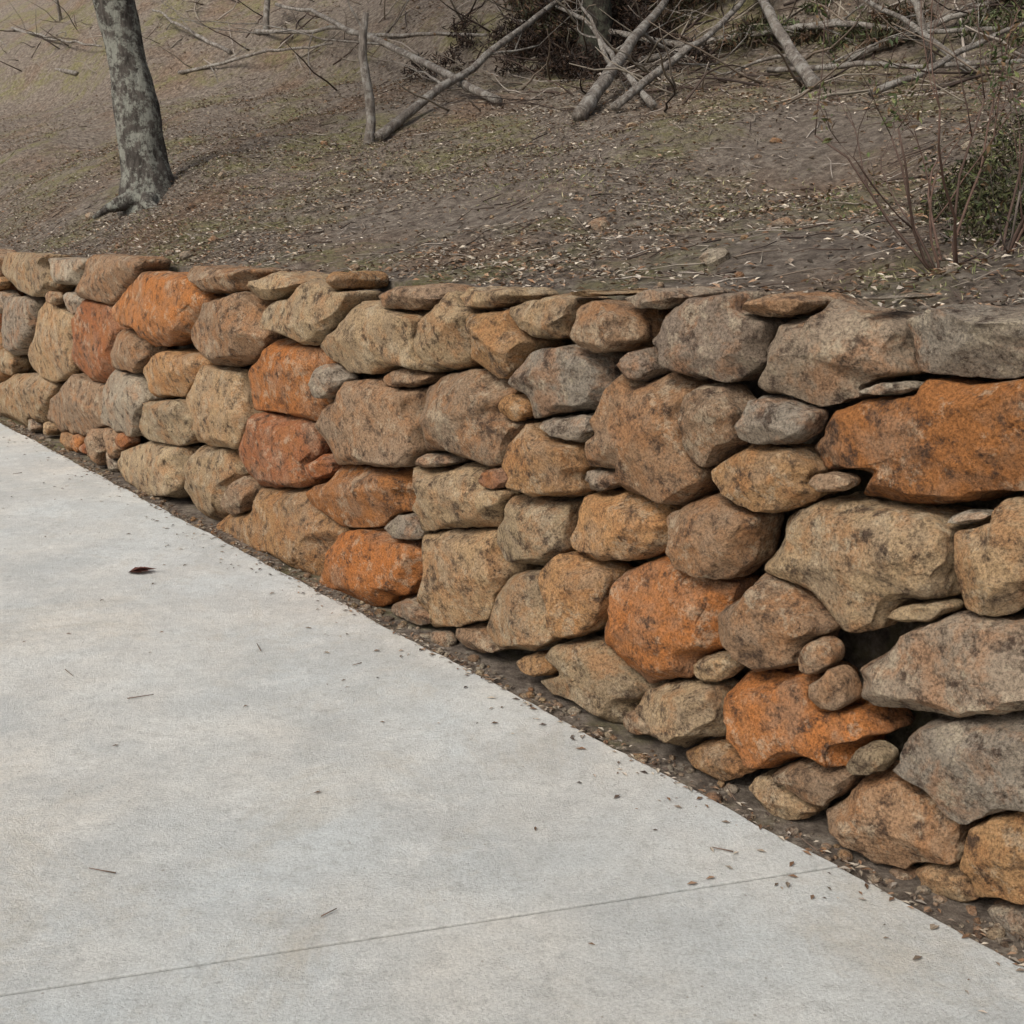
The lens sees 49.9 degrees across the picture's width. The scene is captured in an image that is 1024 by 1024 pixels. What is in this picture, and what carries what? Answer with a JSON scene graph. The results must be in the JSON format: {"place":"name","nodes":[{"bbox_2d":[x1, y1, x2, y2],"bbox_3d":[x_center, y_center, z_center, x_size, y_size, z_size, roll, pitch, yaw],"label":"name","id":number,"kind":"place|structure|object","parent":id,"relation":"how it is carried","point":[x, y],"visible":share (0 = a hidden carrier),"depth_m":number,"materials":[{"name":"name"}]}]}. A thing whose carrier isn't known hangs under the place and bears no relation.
{"place":"outdoors","nodes":[
{"label":"outdoors","id":0,"kind":"place"},
{"bbox_2d":[0,423,1023,1023],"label":"concrete driveway","id":1,"kind":"structure","parent":0,"point":[214,833],"depth_m":2.77,"materials":[{"name":"grey concrete"}]},
{"bbox_2d":[128,567,154,572],"bbox_3d":[-1.673,0.260,4.981,0.129,0.028,0.078,0,14,0],"label":"fallen leaf","id":2,"kind":"object","parent":1,"relation":"on","point":[138,569],"visible":1,"depth_m":4.97,"materials":[{"name":"brown plant"}]},
{"bbox_2d":[0,0,1023,966],"bbox_3d":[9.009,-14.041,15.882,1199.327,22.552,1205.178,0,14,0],"label":"hillside ground","id":3,"kind":"structure","parent":0,"point":[44,84],"depth_m":7.34,"materials":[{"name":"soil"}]},
{"bbox_2d":[0,40,78,75],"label":"fallen branch","id":4,"kind":"object","parent":3,"relation":"on","point":[71,72],"visible":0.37,"depth_m":19.45,"materials":[{"name":"grey wood"}]},
{"bbox_2d":[8,0,102,54],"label":"fallen branch","id":5,"kind":"object","parent":3,"relation":"on","point":[44,37],"visible":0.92,"depth_m":19.91,"materials":[{"name":"grey wood"}]},
{"bbox_2d":[55,0,62,20],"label":"bare sapling","id":6,"kind":"object","parent":3,"relation":"on","point":[59,10],"visible":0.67,"depth_m":21.72,"materials":[{"name":"grey wood"}]},
{"bbox_2d":[92,0,173,219],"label":"lichen covered tree","id":7,"kind":"object","parent":3,"relation":"on","point":[146,179],"visible":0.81,"depth_m":8.83,"materials":[{"name":"grey plant"}]},
{"bbox_2d":[152,0,231,54],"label":"fallen branch","id":8,"kind":"object","parent":3,"relation":"on","point":[211,43],"visible":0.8,"depth_m":16.82,"materials":[{"name":"grey wood"}]},
{"bbox_2d":[177,20,332,86],"bbox_3d":[-3.678,-6.216,15.230,3.070,1.098,0.473,8,16,29],"label":"fallen branch","id":9,"kind":"object","parent":3,"relation":"on","point":[228,60],"visible":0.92,"depth_m":15.39,"materials":[{"name":"grey wood"}]},
{"bbox_2d":[263,0,269,29],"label":"bare sapling","id":10,"kind":"object","parent":3,"relation":"on","point":[266,11],"visible":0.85,"depth_m":15.92,"materials":[{"name":"grey wood"}]},
{"bbox_2d":[166,0,502,104],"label":"fallen branch","id":11,"kind":"object","parent":3,"relation":"on","point":[469,87],"visible":0.94,"depth_m":12.16,"materials":[{"name":"grey wood"}]},
{"bbox_2d":[358,12,375,144],"bbox_3d":[-1.263,-3.677,9.613,0.122,1.277,0.126,5,15,18],"label":"dead post","id":12,"kind":"object","parent":3,"relation":"on","point":[369,136],"visible":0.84,"depth_m":9.56,"materials":[{"name":"grey wood"}]},
{"bbox_2d":[254,0,487,75],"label":"fallen branch","id":13,"kind":"object","parent":3,"relation":"on","point":[329,27],"visible":0.71,"depth_m":13.64,"materials":[{"name":"grey wood"}]},
{"bbox_2d":[374,0,579,141],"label":"fallen branch","id":14,"kind":"object","parent":3,"relation":"on","point":[395,123],"visible":0.96,"depth_m":10.43,"materials":[{"name":"grey wood"}]},
{"bbox_2d":[0,249,1023,939],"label":"dry stone wall","id":15,"kind":"structure","parent":3,"relation":"on","point":[692,457],"depth_m":3.16,"materials":[{"name":"brown stone"}]},
{"bbox_2d":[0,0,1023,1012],"bbox_3d":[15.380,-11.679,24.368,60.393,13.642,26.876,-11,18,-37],"label":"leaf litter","id":16,"kind":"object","parent":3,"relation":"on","point":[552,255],"visible":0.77,"depth_m":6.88,"materials":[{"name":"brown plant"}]},
{"bbox_2d":[0,0,1023,111],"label":"brushwood","id":17,"kind":"object","parent":3,"relation":"on","point":[641,66],"visible":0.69,"depth_m":9.70,"materials":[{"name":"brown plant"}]},
{"bbox_2d":[0,0,1023,916],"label":"twigs","id":18,"kind":"object","parent":3,"relation":"on","point":[768,230],"visible":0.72,"depth_m":6.04,"materials":[{"name":"brown wood"}]},
{"bbox_2d":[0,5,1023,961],"bbox_3d":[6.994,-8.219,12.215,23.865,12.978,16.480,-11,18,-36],"label":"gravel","id":19,"kind":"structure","parent":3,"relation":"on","point":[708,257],"depth_m":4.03,"materials":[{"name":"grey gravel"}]},
{"bbox_2d":[561,0,614,69],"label":"woodland tree","id":20,"kind":"object","parent":3,"relation":"on","point":[603,23],"visible":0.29,"depth_m":10.97,"materials":[{"name":"grey plant"}]},
{"bbox_2d":[506,18,706,53],"bbox_3d":[0.931,-4.836,11.166,2.605,0.641,0.484,11,18,38],"label":"fallen branch","id":21,"kind":"object","parent":3,"relation":"on","point":[625,34],"visible":0.27,"depth_m":10.73,"materials":[{"name":"grey wood"}]},
{"bbox_2d":[572,0,675,121],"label":"fallen branch","id":22,"kind":"object","parent":3,"relation":"on","point":[585,106],"visible":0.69,"depth_m":9.24,"materials":[{"name":"grey wood"}]},
{"bbox_2d":[549,0,710,108],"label":"fallen branch","id":23,"kind":"object","parent":3,"relation":"on","point":[650,102],"visible":0.75,"depth_m":9.91,"materials":[{"name":"grey wood"}]},
{"bbox_2d":[610,0,750,110],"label":"fallen branch","id":24,"kind":"object","parent":3,"relation":"on","point":[632,92],"visible":0.97,"depth_m":8.98,"materials":[{"name":"grey wood"}]},
{"bbox_2d":[401,0,1023,84],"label":"undergrowth","id":25,"kind":"object","parent":3,"relation":"on","point":[558,36],"visible":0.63,"depth_m":10.82,"materials":[{"name":"brown plant"}]},
{"bbox_2d":[639,13,846,62],"bbox_3d":[2.094,-4.291,10.136,2.036,0.404,0.297,12,18,39],"label":"fallen branch","id":26,"kind":"object","parent":3,"relation":"on","point":[654,57],"visible":0.44,"depth_m":10.09,"materials":[{"name":"grey wood"}]},
{"bbox_2d":[679,0,819,91],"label":"fallen branch","id":27,"kind":"object","parent":3,"relation":"on","point":[803,69],"visible":0.88,"depth_m":9.18,"materials":[{"name":"grey wood"}]},
{"bbox_2d":[741,0,1001,45],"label":"fallen branch","id":28,"kind":"object","parent":3,"relation":"on","point":[841,23],"visible":0.51,"depth_m":9.22,"materials":[{"name":"grey wood"}]},
{"bbox_2d":[766,5,1023,72],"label":"fallen branch","id":29,"kind":"object","parent":3,"relation":"on","point":[848,64],"visible":0.77,"depth_m":8.11,"materials":[{"name":"grey wood"}]},
{"bbox_2d":[800,0,1023,274],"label":"twiggy shrub","id":30,"kind":"object","parent":3,"relation":"on","point":[954,254],"visible":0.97,"depth_m":3.05,"materials":[{"name":"brown plant"}]},
{"bbox_2d":[863,0,976,70],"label":"fallen branch","id":31,"kind":"object","parent":3,"relation":"on","point":[906,20],"visible":0.62,"depth_m":8.48,"materials":[{"name":"grey wood"}]},
{"bbox_2d":[910,0,935,62],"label":"bare sapling","id":32,"kind":"object","parent":3,"relation":"on","point":[916,4],"visible":0.58,"depth_m":8.38,"materials":[{"name":"grey wood"}]},
{"bbox_2d":[844,0,1003,61],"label":"fallen branch","id":33,"kind":"object","parent":3,"relation":"on","point":[949,17],"visible":0.5,"depth_m":8.73,"materials":[{"name":"grey wood"}]},
{"bbox_2d":[868,0,1023,96],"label":"fallen branch","id":34,"kind":"object","parent":3,"relation":"on","point":[889,85],"visible":0.63,"depth_m":7.48,"materials":[{"name":"grey wood"}]},
{"bbox_2d":[915,105,1023,243],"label":"shrub","id":35,"kind":"object","parent":3,"relation":"on","point":[973,210],"visible":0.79,"depth_m":3.66,"materials":[{"name":"green plant"}]}
]}

